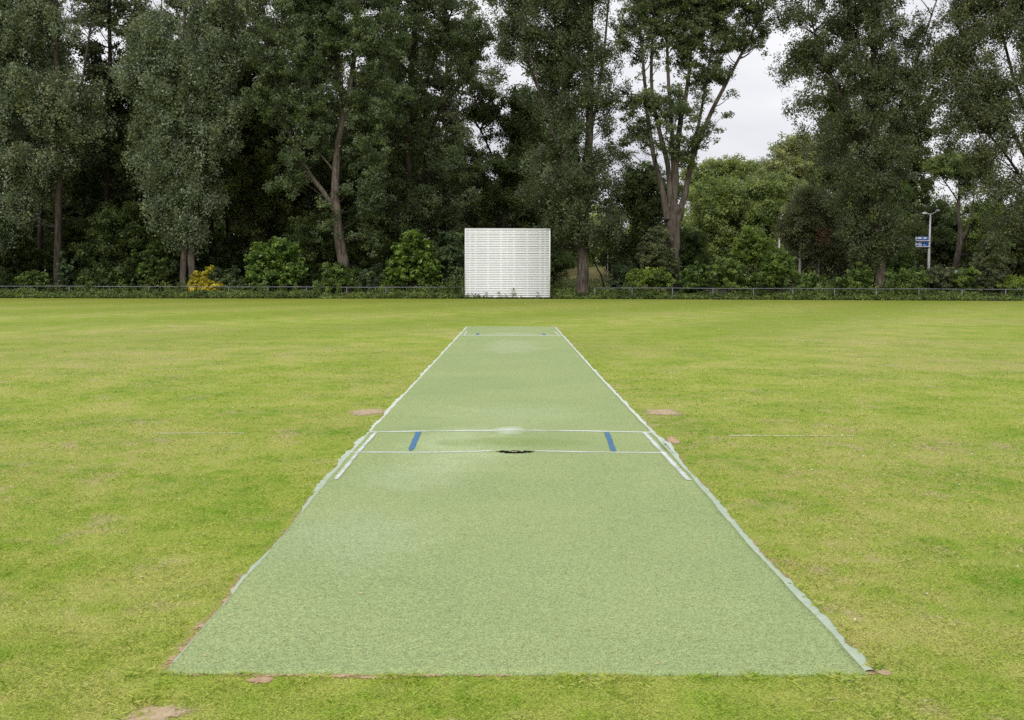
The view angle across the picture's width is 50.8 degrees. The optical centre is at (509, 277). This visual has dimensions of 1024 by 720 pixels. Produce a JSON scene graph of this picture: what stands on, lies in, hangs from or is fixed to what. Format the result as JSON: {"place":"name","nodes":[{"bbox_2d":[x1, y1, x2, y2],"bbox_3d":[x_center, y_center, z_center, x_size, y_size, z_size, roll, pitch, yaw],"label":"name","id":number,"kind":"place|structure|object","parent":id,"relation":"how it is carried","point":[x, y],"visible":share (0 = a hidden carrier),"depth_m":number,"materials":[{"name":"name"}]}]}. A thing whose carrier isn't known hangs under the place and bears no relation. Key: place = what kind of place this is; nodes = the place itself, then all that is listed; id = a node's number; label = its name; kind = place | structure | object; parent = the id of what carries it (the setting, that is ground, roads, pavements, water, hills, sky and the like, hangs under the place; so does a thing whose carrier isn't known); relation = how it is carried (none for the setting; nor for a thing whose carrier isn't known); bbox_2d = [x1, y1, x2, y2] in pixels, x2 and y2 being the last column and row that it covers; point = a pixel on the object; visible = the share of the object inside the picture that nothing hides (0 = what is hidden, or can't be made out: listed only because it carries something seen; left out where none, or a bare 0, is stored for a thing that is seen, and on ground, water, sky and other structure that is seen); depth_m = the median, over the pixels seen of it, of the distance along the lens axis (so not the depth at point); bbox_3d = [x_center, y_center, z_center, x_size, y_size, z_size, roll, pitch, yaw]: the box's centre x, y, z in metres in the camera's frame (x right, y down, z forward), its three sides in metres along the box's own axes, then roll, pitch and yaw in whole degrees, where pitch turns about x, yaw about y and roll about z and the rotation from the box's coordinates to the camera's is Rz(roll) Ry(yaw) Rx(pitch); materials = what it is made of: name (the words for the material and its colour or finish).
{"place":"outdoors","nodes":[
{"label":"outdoors","id":0,"kind":"place"},
{"bbox_2d":[0,298,1023,719],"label":"lawn","id":1,"kind":"structure","parent":0,"point":[102,322],"depth_m":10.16,"materials":[{"name":"green plant"}]},
{"bbox_2d":[116,703,202,719],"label":"dirt patch","id":2,"kind":"object","parent":1,"relation":"on","point":[163,713],"visible":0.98,"depth_m":3.75,"materials":[{"name":"beige soil"}]},
{"bbox_2d":[247,676,272,683],"bbox_3d":[-0.939,1.514,4.057,0.158,0.001,0.105,0,0,0],"label":"dirt patch","id":3,"kind":"object","parent":1,"relation":"on","point":[265,679],"visible":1,"depth_m":4.07,"materials":[{"name":"beige soil"}]},
{"bbox_2d":[349,408,384,415],"bbox_3d":[-1.603,1.513,12.170,0.607,0.001,0.838,0,0,-21],"label":"dirt patch","id":4,"kind":"object","parent":1,"relation":"on","point":[368,411],"visible":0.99,"depth_m":12.20,"materials":[{"name":"beige soil"}]},
{"bbox_2d":[159,326,883,677],"bbox_3d":[0.026,1.516,18.932,2.943,0.002,29.716,0,0,0],"label":"pitch base","id":5,"kind":"object","parent":1,"relation":"on","point":[197,626],"visible":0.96,"depth_m":4.31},
{"bbox_2d":[164,326,875,676],"bbox_3d":[0.002,1.488,18.860,2.875,0.063,29.480,0,0,0],"label":"cricket pitch","id":6,"kind":"object","parent":5,"relation":"on","point":[343,541],"visible":1,"depth_m":5.80,"materials":[{"name":"green carpet"}]},
{"bbox_2d":[202,388,736,664],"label":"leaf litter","id":7,"kind":"object","parent":6,"relation":"on","point":[504,598],"visible":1,"depth_m":5.14,"materials":[{"name":"green plant"}]},
{"bbox_2d":[496,450,534,452],"bbox_3d":[0.044,1.506,9.334,0.347,0.028,0.119,0,0,0],"label":"stump hole","id":8,"kind":"object","parent":6,"relation":"in","point":[511,451],"visible":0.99,"depth_m":9.32,"materials":[{"name":"black rubber"}]},
{"bbox_2d":[642,408,684,415],"bbox_3d":[1.735,1.522,12.244,0.567,0.001,0.800,0,0,0],"label":"dirt patch","id":9,"kind":"object","parent":1,"relation":"on","point":[662,411],"visible":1,"depth_m":12.27,"materials":[{"name":"beige soil"}]},
{"bbox_2d":[730,435,852,435],"bbox_3d":[2.721,1.523,10.410,1.250,0.001,0.091,0,0,1],"label":"line trace","id":10,"kind":"object","parent":1,"relation":"on","point":[777,435],"visible":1,"depth_m":10.42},
{"bbox_2d":[0,285,1023,300],"bbox_3d":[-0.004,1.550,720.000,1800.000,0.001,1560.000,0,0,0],"label":"ground","id":11,"kind":"structure","parent":0,"point":[715,290],"depth_m":80.79,"materials":[{"name":"green plant"}]},
{"bbox_2d":[0,0,31,255],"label":"poplar tree","id":12,"kind":"object","parent":11,"relation":"on","point":[4,233],"visible":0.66,"depth_m":81.84,"materials":[{"name":"green plant"}]},
{"bbox_2d":[0,224,43,290],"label":"understorey tree","id":13,"kind":"object","parent":11,"relation":"on","point":[11,265],"visible":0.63,"depth_m":86.82,"materials":[{"name":"green plant"}]},
{"bbox_2d":[0,58,54,289],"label":"woodland tree","id":14,"kind":"object","parent":11,"relation":"on","point":[34,234],"visible":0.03,"depth_m":95.79,"materials":[{"name":"green plant"}]},
{"bbox_2d":[13,269,51,290],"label":"green bush","id":15,"kind":"object","parent":11,"relation":"on","point":[42,276],"visible":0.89,"depth_m":81.57,"materials":[{"name":"green plant"}]},
{"bbox_2d":[0,0,86,291],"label":"woodland tree","id":16,"kind":"object","parent":11,"relation":"on","point":[39,234],"visible":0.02,"depth_m":89.85,"materials":[{"name":"green plant"}]},
{"bbox_2d":[29,178,81,262],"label":"woodland tree","id":17,"kind":"object","parent":11,"relation":"on","point":[69,211],"visible":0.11,"depth_m":107.19,"materials":[{"name":"green plant"}]},
{"bbox_2d":[0,0,121,291],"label":"poplar tree","id":18,"kind":"object","parent":11,"relation":"on","point":[58,96],"visible":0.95,"depth_m":82.26,"materials":[{"name":"green plant"}]},
{"bbox_2d":[54,251,74,291],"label":"young conifer","id":19,"kind":"object","parent":11,"relation":"on","point":[62,265],"visible":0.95,"depth_m":81.88,"materials":[{"name":"green plant"}]},
{"bbox_2d":[34,217,105,290],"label":"understorey tree","id":20,"kind":"object","parent":11,"relation":"on","point":[72,232],"visible":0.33,"depth_m":88.86,"materials":[{"name":"green plant"}]},
{"bbox_2d":[48,65,114,229],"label":"woodland tree","id":21,"kind":"object","parent":11,"relation":"on","point":[84,182],"visible":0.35,"depth_m":96.84,"materials":[{"name":"green plant"}]},
{"bbox_2d":[73,273,93,291],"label":"green bush","id":22,"kind":"object","parent":11,"relation":"on","point":[83,280],"visible":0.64,"depth_m":81.87,"materials":[{"name":"green plant"}]},
{"bbox_2d":[59,0,152,206],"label":"woodland tree","id":23,"kind":"object","parent":11,"relation":"on","point":[99,12],"visible":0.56,"depth_m":90.44,"materials":[{"name":"green plant"}]},
{"bbox_2d":[68,199,162,290],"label":"understorey tree","id":24,"kind":"object","parent":11,"relation":"on","point":[118,237],"visible":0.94,"depth_m":85.01,"materials":[{"name":"green plant"}]},
{"bbox_2d":[94,10,180,290],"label":"woodland tree","id":25,"kind":"object","parent":11,"relation":"on","point":[119,204],"visible":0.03,"depth_m":95.61,"materials":[{"name":"green plant"}]},
{"bbox_2d":[131,245,168,292],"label":"loose bush","id":26,"kind":"object","parent":11,"relation":"on","point":[150,271],"visible":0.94,"depth_m":82.32,"materials":[{"name":"green plant"}]},
{"bbox_2d":[108,0,206,292],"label":"woodland tree","id":27,"kind":"object","parent":11,"relation":"on","point":[131,193],"visible":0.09,"depth_m":88.68,"materials":[{"name":"green plant"}]},
{"bbox_2d":[146,212,208,291],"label":"understorey tree","id":28,"kind":"object","parent":11,"relation":"on","point":[171,272],"visible":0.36,"depth_m":86.31,"materials":[{"name":"green plant"}]},
{"bbox_2d":[104,0,270,292],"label":"poplar tree","id":29,"kind":"object","parent":11,"relation":"on","point":[203,128],"visible":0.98,"depth_m":81.01,"materials":[{"name":"green plant"}]},
{"bbox_2d":[186,265,224,291],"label":"yellow bush","id":30,"kind":"object","parent":11,"relation":"on","point":[196,275],"visible":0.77,"depth_m":80.42,"materials":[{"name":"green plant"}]},
{"bbox_2d":[186,5,250,264],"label":"woodland tree","id":31,"kind":"object","parent":11,"relation":"on","point":[211,227],"visible":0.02,"depth_m":97.89,"materials":[{"name":"green plant"}]},
{"bbox_2d":[202,231,247,289],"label":"understorey tree","id":32,"kind":"object","parent":11,"relation":"on","point":[225,254],"visible":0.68,"depth_m":89.04,"materials":[{"name":"green plant"}]},
{"bbox_2d":[207,265,249,289],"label":"dark bush","id":33,"kind":"object","parent":11,"relation":"on","point":[223,277],"visible":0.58,"depth_m":83.02,"materials":[{"name":"green plant"}]},
{"bbox_2d":[0,286,462,298],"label":"boundary fence","id":34,"kind":"object","parent":11,"relation":"on","point":[215,286],"visible":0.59,"depth_m":80.05,"materials":[{"name":"metal"}]},
{"bbox_2d":[217,176,255,240],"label":"round tree","id":35,"kind":"object","parent":11,"relation":"on","point":[230,182],"visible":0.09,"depth_m":110.84,"materials":[{"name":"green plant"}]},
{"bbox_2d":[207,0,304,275],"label":"woodland tree","id":36,"kind":"object","parent":11,"relation":"on","point":[236,202],"visible":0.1,"depth_m":90.58,"materials":[{"name":"green plant"}]},
{"bbox_2d":[216,14,307,260],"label":"woodland tree","id":37,"kind":"object","parent":11,"relation":"on","point":[259,173],"visible":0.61,"depth_m":88.81,"materials":[{"name":"green plant"}]},
{"bbox_2d":[239,236,308,291],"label":"laurel bush","id":38,"kind":"object","parent":11,"relation":"on","point":[281,272],"visible":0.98,"depth_m":81.14,"materials":[{"name":"green plant"}]},
{"bbox_2d":[15,115,579,289],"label":"wood","id":39,"kind":"object","parent":11,"relation":"on","point":[220,226],"depth_m":125.49,"materials":[{"name":"green plant"}]},
{"bbox_2d":[282,210,337,290],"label":"understorey tree","id":40,"kind":"object","parent":11,"relation":"on","point":[312,249],"visible":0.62,"depth_m":85.82,"materials":[{"name":"green plant"}]},
{"bbox_2d":[275,2,348,227],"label":"woodland tree","id":41,"kind":"object","parent":11,"relation":"on","point":[296,200],"visible":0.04,"depth_m":96.79,"materials":[{"name":"green plant"}]},
{"bbox_2d":[283,4,353,290],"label":"woodland tree","id":42,"kind":"object","parent":11,"relation":"on","point":[320,170],"visible":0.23,"depth_m":92.51,"materials":[{"name":"green plant"}]},
{"bbox_2d":[238,0,420,292],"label":"poplar tree","id":43,"kind":"object","parent":11,"relation":"on","point":[329,31],"visible":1,"depth_m":80.49,"materials":[{"name":"green plant"}]},
{"bbox_2d":[314,261,361,292],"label":"green bush","id":44,"kind":"object","parent":11,"relation":"on","point":[335,275],"visible":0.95,"depth_m":80.03,"materials":[{"name":"green plant"}]},
{"bbox_2d":[316,58,366,262],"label":"woodland tree","id":45,"kind":"object","parent":11,"relation":"on","point":[349,141],"visible":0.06,"depth_m":106.64,"materials":[{"name":"green plant"}]},
{"bbox_2d":[324,207,398,290],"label":"understorey tree","id":46,"kind":"object","parent":11,"relation":"on","point":[358,258],"visible":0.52,"depth_m":86.92,"materials":[{"name":"green plant"}]},
{"bbox_2d":[355,263,386,291],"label":"green bush","id":47,"kind":"object","parent":11,"relation":"on","point":[372,279],"visible":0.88,"depth_m":82.20,"materials":[{"name":"green plant"}]},
{"bbox_2d":[331,17,420,255],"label":"woodland tree","id":48,"kind":"object","parent":11,"relation":"on","point":[346,174],"visible":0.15,"depth_m":91.26,"materials":[{"name":"green plant"}]},
{"bbox_2d":[344,9,442,256],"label":"woodland tree","id":49,"kind":"object","parent":11,"relation":"on","point":[419,163],"visible":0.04,"depth_m":97.56,"materials":[{"name":"green plant"}]},
{"bbox_2d":[381,228,444,289],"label":"laurel bush","id":50,"kind":"object","parent":11,"relation":"on","point":[413,261],"visible":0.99,"depth_m":81.44,"materials":[{"name":"green plant"}]},
{"bbox_2d":[397,45,451,242],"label":"woodland tree","id":51,"kind":"object","parent":11,"relation":"on","point":[422,76],"visible":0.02,"depth_m":111.61,"materials":[{"name":"green plant"}]},
{"bbox_2d":[373,0,511,284],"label":"poplar tree","id":52,"kind":"object","parent":11,"relation":"on","point":[412,210],"visible":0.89,"depth_m":87.46,"materials":[{"name":"green plant"}]},
{"bbox_2d":[404,0,493,290],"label":"woodland tree","id":53,"kind":"object","parent":11,"relation":"on","point":[445,116],"visible":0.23,"depth_m":102.73,"materials":[{"name":"green plant"}]},
{"bbox_2d":[434,226,468,289],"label":"tall bush","id":54,"kind":"object","parent":11,"relation":"on","point":[447,257],"visible":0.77,"depth_m":82.64,"materials":[{"name":"green plant"}]},
{"bbox_2d":[434,227,481,293],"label":"understorey tree","id":55,"kind":"object","parent":11,"relation":"on","point":[462,242],"visible":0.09,"depth_m":89.06,"materials":[{"name":"green plant"}]},
{"bbox_2d":[459,166,493,288],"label":"round tree","id":56,"kind":"object","parent":11,"relation":"on","point":[476,207],"visible":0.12,"depth_m":117.36,"materials":[{"name":"green plant"}]},
{"bbox_2d":[442,76,557,295],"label":"woodland tree","id":57,"kind":"object","parent":11,"relation":"on","point":[512,124],"visible":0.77,"depth_m":94.06,"materials":[{"name":"green plant"}]},
{"bbox_2d":[465,228,549,298],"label":"sight screen","id":58,"kind":"object","parent":11,"relation":"on","point":[475,260],"visible":0.98,"depth_m":78.39,"materials":[{"name":"white paint"}]},
{"bbox_2d":[0,266,1023,300],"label":"undergrowth","id":59,"kind":"object","parent":11,"relation":"on","point":[560,293],"visible":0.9,"depth_m":78.11,"materials":[{"name":"green plant"}]},
{"bbox_2d":[504,224,576,290],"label":"understorey tree","id":60,"kind":"object","parent":11,"relation":"on","point":[564,262],"visible":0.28,"depth_m":91.21,"materials":[{"name":"green plant"}]},
{"bbox_2d":[514,65,577,262],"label":"woodland tree","id":61,"kind":"object","parent":11,"relation":"on","point":[539,136],"visible":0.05,"depth_m":104.59,"materials":[{"name":"green plant"}]},
{"bbox_2d":[481,0,632,298],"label":"willow tree","id":62,"kind":"object","parent":11,"relation":"on","point":[564,37],"visible":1,"depth_m":79.17,"materials":[{"name":"green plant"}]},
{"bbox_2d":[562,278,619,290],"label":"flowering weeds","id":63,"kind":"object","parent":11,"relation":"on","point":[569,282],"visible":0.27,"depth_m":85.01,"materials":[{"name":"green plant"}]},
{"bbox_2d":[588,248,604,289],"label":"dead sapling","id":64,"kind":"object","parent":11,"relation":"on","point":[592,256],"visible":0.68,"depth_m":83.95,"materials":[{"name":"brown plant"}]},
{"bbox_2d":[607,258,636,291],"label":"dark bush","id":65,"kind":"object","parent":11,"relation":"on","point":[620,271],"visible":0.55,"depth_m":81.61,"materials":[{"name":"green plant"}]},
{"bbox_2d":[597,158,685,274],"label":"woodland tree","id":66,"kind":"object","parent":11,"relation":"on","point":[640,200],"visible":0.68,"depth_m":96.89,"materials":[{"name":"green plant"}]},
{"bbox_2d":[625,266,675,298],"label":"green bush","id":67,"kind":"object","parent":11,"relation":"on","point":[659,277],"visible":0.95,"depth_m":79.53,"materials":[{"name":"green plant"}]},
{"bbox_2d":[635,224,682,292],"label":"climber bush","id":68,"kind":"object","parent":11,"relation":"on","point":[653,246],"visible":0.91,"depth_m":80.60,"materials":[{"name":"green plant"}]},
{"bbox_2d":[665,227,713,292],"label":"understorey tree","id":69,"kind":"object","parent":11,"relation":"on","point":[692,247],"visible":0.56,"depth_m":94.75,"materials":[{"name":"green plant"}]},
{"bbox_2d":[608,0,779,292],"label":"poplar tree","id":70,"kind":"object","parent":11,"relation":"on","point":[702,19],"visible":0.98,"depth_m":81.98,"materials":[{"name":"green plant"}]},
{"bbox_2d":[676,261,714,293],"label":"green bush","id":71,"kind":"object","parent":11,"relation":"on","point":[693,276],"visible":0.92,"depth_m":80.05,"materials":[{"name":"green plant"}]},
{"bbox_2d":[678,152,767,223],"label":"round tree","id":72,"kind":"object","parent":11,"relation":"on","point":[720,167],"visible":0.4,"depth_m":163.55,"materials":[{"name":"green plant"}]},
{"bbox_2d":[706,256,753,294],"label":"green bush","id":73,"kind":"object","parent":11,"relation":"on","point":[725,272],"visible":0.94,"depth_m":79.43,"materials":[{"name":"green plant"}]},
{"bbox_2d":[683,166,802,291],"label":"round tree","id":74,"kind":"object","parent":11,"relation":"on","point":[719,209],"visible":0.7,"depth_m":116.67,"materials":[{"name":"green plant"}]},
{"bbox_2d":[726,213,775,287],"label":"young tree","id":75,"kind":"object","parent":11,"relation":"on","point":[749,247],"visible":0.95,"depth_m":83.65,"materials":[{"name":"green plant"}]},
{"bbox_2d":[746,246,801,291],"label":"green bush","id":76,"kind":"object","parent":11,"relation":"on","point":[778,269],"visible":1,"depth_m":79.03,"materials":[{"name":"green plant"}]},
{"bbox_2d":[745,129,833,289],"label":"round tree","id":77,"kind":"object","parent":11,"relation":"on","point":[793,161],"visible":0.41,"depth_m":148.67,"materials":[{"name":"green plant"}]},
{"bbox_2d":[570,188,1023,287],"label":"wood","id":78,"kind":"object","parent":11,"relation":"on","point":[591,264],"visible":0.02,"depth_m":187.16,"materials":[{"name":"green plant"}]},
{"bbox_2d":[775,177,827,285],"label":"round tree","id":79,"kind":"object","parent":11,"relation":"on","point":[781,206],"visible":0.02,"depth_m":112.08,"materials":[{"name":"green plant"}]},
{"bbox_2d":[594,288,1023,300],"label":"boundary fence","id":80,"kind":"object","parent":11,"relation":"on","point":[829,288],"visible":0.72,"depth_m":77.60,"materials":[{"name":"metal"}]},
{"bbox_2d":[795,270,826,292],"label":"green bush","id":81,"kind":"object","parent":11,"relation":"on","point":[812,281],"visible":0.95,"depth_m":79.01,"materials":[{"name":"green plant"}]},
{"bbox_2d":[770,182,867,291],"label":"birch tree","id":82,"kind":"object","parent":11,"relation":"on","point":[803,222],"visible":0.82,"depth_m":87.34,"materials":[{"name":"green plant"}]},
{"bbox_2d":[816,227,831,245],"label":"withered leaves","id":83,"kind":"object","parent":82,"relation":"attached to","point":[828,233],"visible":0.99,"depth_m":84.65,"materials":[{"name":"green plant"}]},
{"bbox_2d":[804,51,877,239],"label":"woodland tree","id":84,"kind":"object","parent":11,"relation":"on","point":[831,109],"visible":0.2,"depth_m":101.89,"materials":[{"name":"green plant"}]},
{"bbox_2d":[824,236,874,287],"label":"understorey tree","id":85,"kind":"object","parent":11,"relation":"on","point":[833,275],"visible":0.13,"depth_m":91.18,"materials":[{"name":"green plant"}]},
{"bbox_2d":[832,261,874,293],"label":"green bush","id":86,"kind":"object","parent":11,"relation":"on","point":[861,274],"visible":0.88,"depth_m":78.77,"materials":[{"name":"green plant"}]},
{"bbox_2d":[762,0,947,295],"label":"poplar tree","id":87,"kind":"object","parent":11,"relation":"on","point":[876,110],"visible":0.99,"depth_m":78.76,"materials":[{"name":"green plant"}]},
{"bbox_2d":[885,180,921,273],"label":"round tree","id":88,"kind":"object","parent":11,"relation":"on","point":[903,258],"visible":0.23,"depth_m":95.24,"materials":[{"name":"green plant"}]},
{"bbox_2d":[883,263,930,295],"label":"green bush","id":89,"kind":"object","parent":11,"relation":"on","point":[909,275],"visible":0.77,"depth_m":78.48,"materials":[{"name":"green plant"}]},
{"bbox_2d":[879,64,945,270],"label":"woodland tree","id":90,"kind":"object","parent":11,"relation":"on","point":[925,184],"visible":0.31,"depth_m":106.24,"materials":[{"name":"green plant"}]},
{"bbox_2d":[915,209,939,268],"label":"street lamp","id":91,"kind":"object","parent":11,"relation":"on","point":[923,238],"visible":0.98,"depth_m":103.78,"materials":[{"name":"metal"}]},
{"bbox_2d":[918,263,969,294],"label":"green bush","id":92,"kind":"object","parent":11,"relation":"on","point":[939,279],"visible":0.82,"depth_m":79.41,"materials":[{"name":"green plant"}]},
{"bbox_2d":[909,193,979,269],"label":"woodland tree","id":93,"kind":"object","parent":11,"relation":"on","point":[943,245],"visible":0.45,"depth_m":116.61,"materials":[{"name":"green plant"}]},
{"bbox_2d":[906,0,1023,252],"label":"poplar tree","id":94,"kind":"object","parent":11,"relation":"on","point":[962,105],"visible":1,"depth_m":78.32,"materials":[{"name":"green plant"}]},
{"bbox_2d":[949,265,982,294],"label":"green bush","id":95,"kind":"object","parent":11,"relation":"on","point":[963,278],"visible":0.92,"depth_m":78.96,"materials":[{"name":"green plant"}]},
{"bbox_2d":[919,144,1015,271],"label":"leaning tree","id":96,"kind":"object","parent":11,"relation":"on","point":[974,233],"visible":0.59,"depth_m":99.73,"materials":[{"name":"green plant"}]},
{"bbox_2d":[966,237,1016,294],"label":"conical bush","id":97,"kind":"object","parent":11,"relation":"on","point":[990,264],"visible":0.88,"depth_m":78.90,"materials":[{"name":"green plant"}]},
{"bbox_2d":[971,205,1023,293],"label":"round tree","id":98,"kind":"object","parent":11,"relation":"on","point":[1017,253],"visible":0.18,"depth_m":110.79,"materials":[{"name":"green plant"}]},
{"bbox_2d":[994,274,1023,295],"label":"green bush","id":99,"kind":"object","parent":11,"relation":"on","point":[1011,281],"visible":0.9,"depth_m":77.62,"materials":[{"name":"green plant"}]},
{"bbox_2d":[30,0,1023,277],"label":"sky","id":100,"kind":"structure","parent":0,"point":[757,120],"materials":[{"name":"white"}]},
{"bbox_2d":[554,267,688,294],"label":"grass bank","id":101,"kind":"structure","parent":0,"point":[594,273],"depth_m":99.27,"materials":[{"name":"green plant"}]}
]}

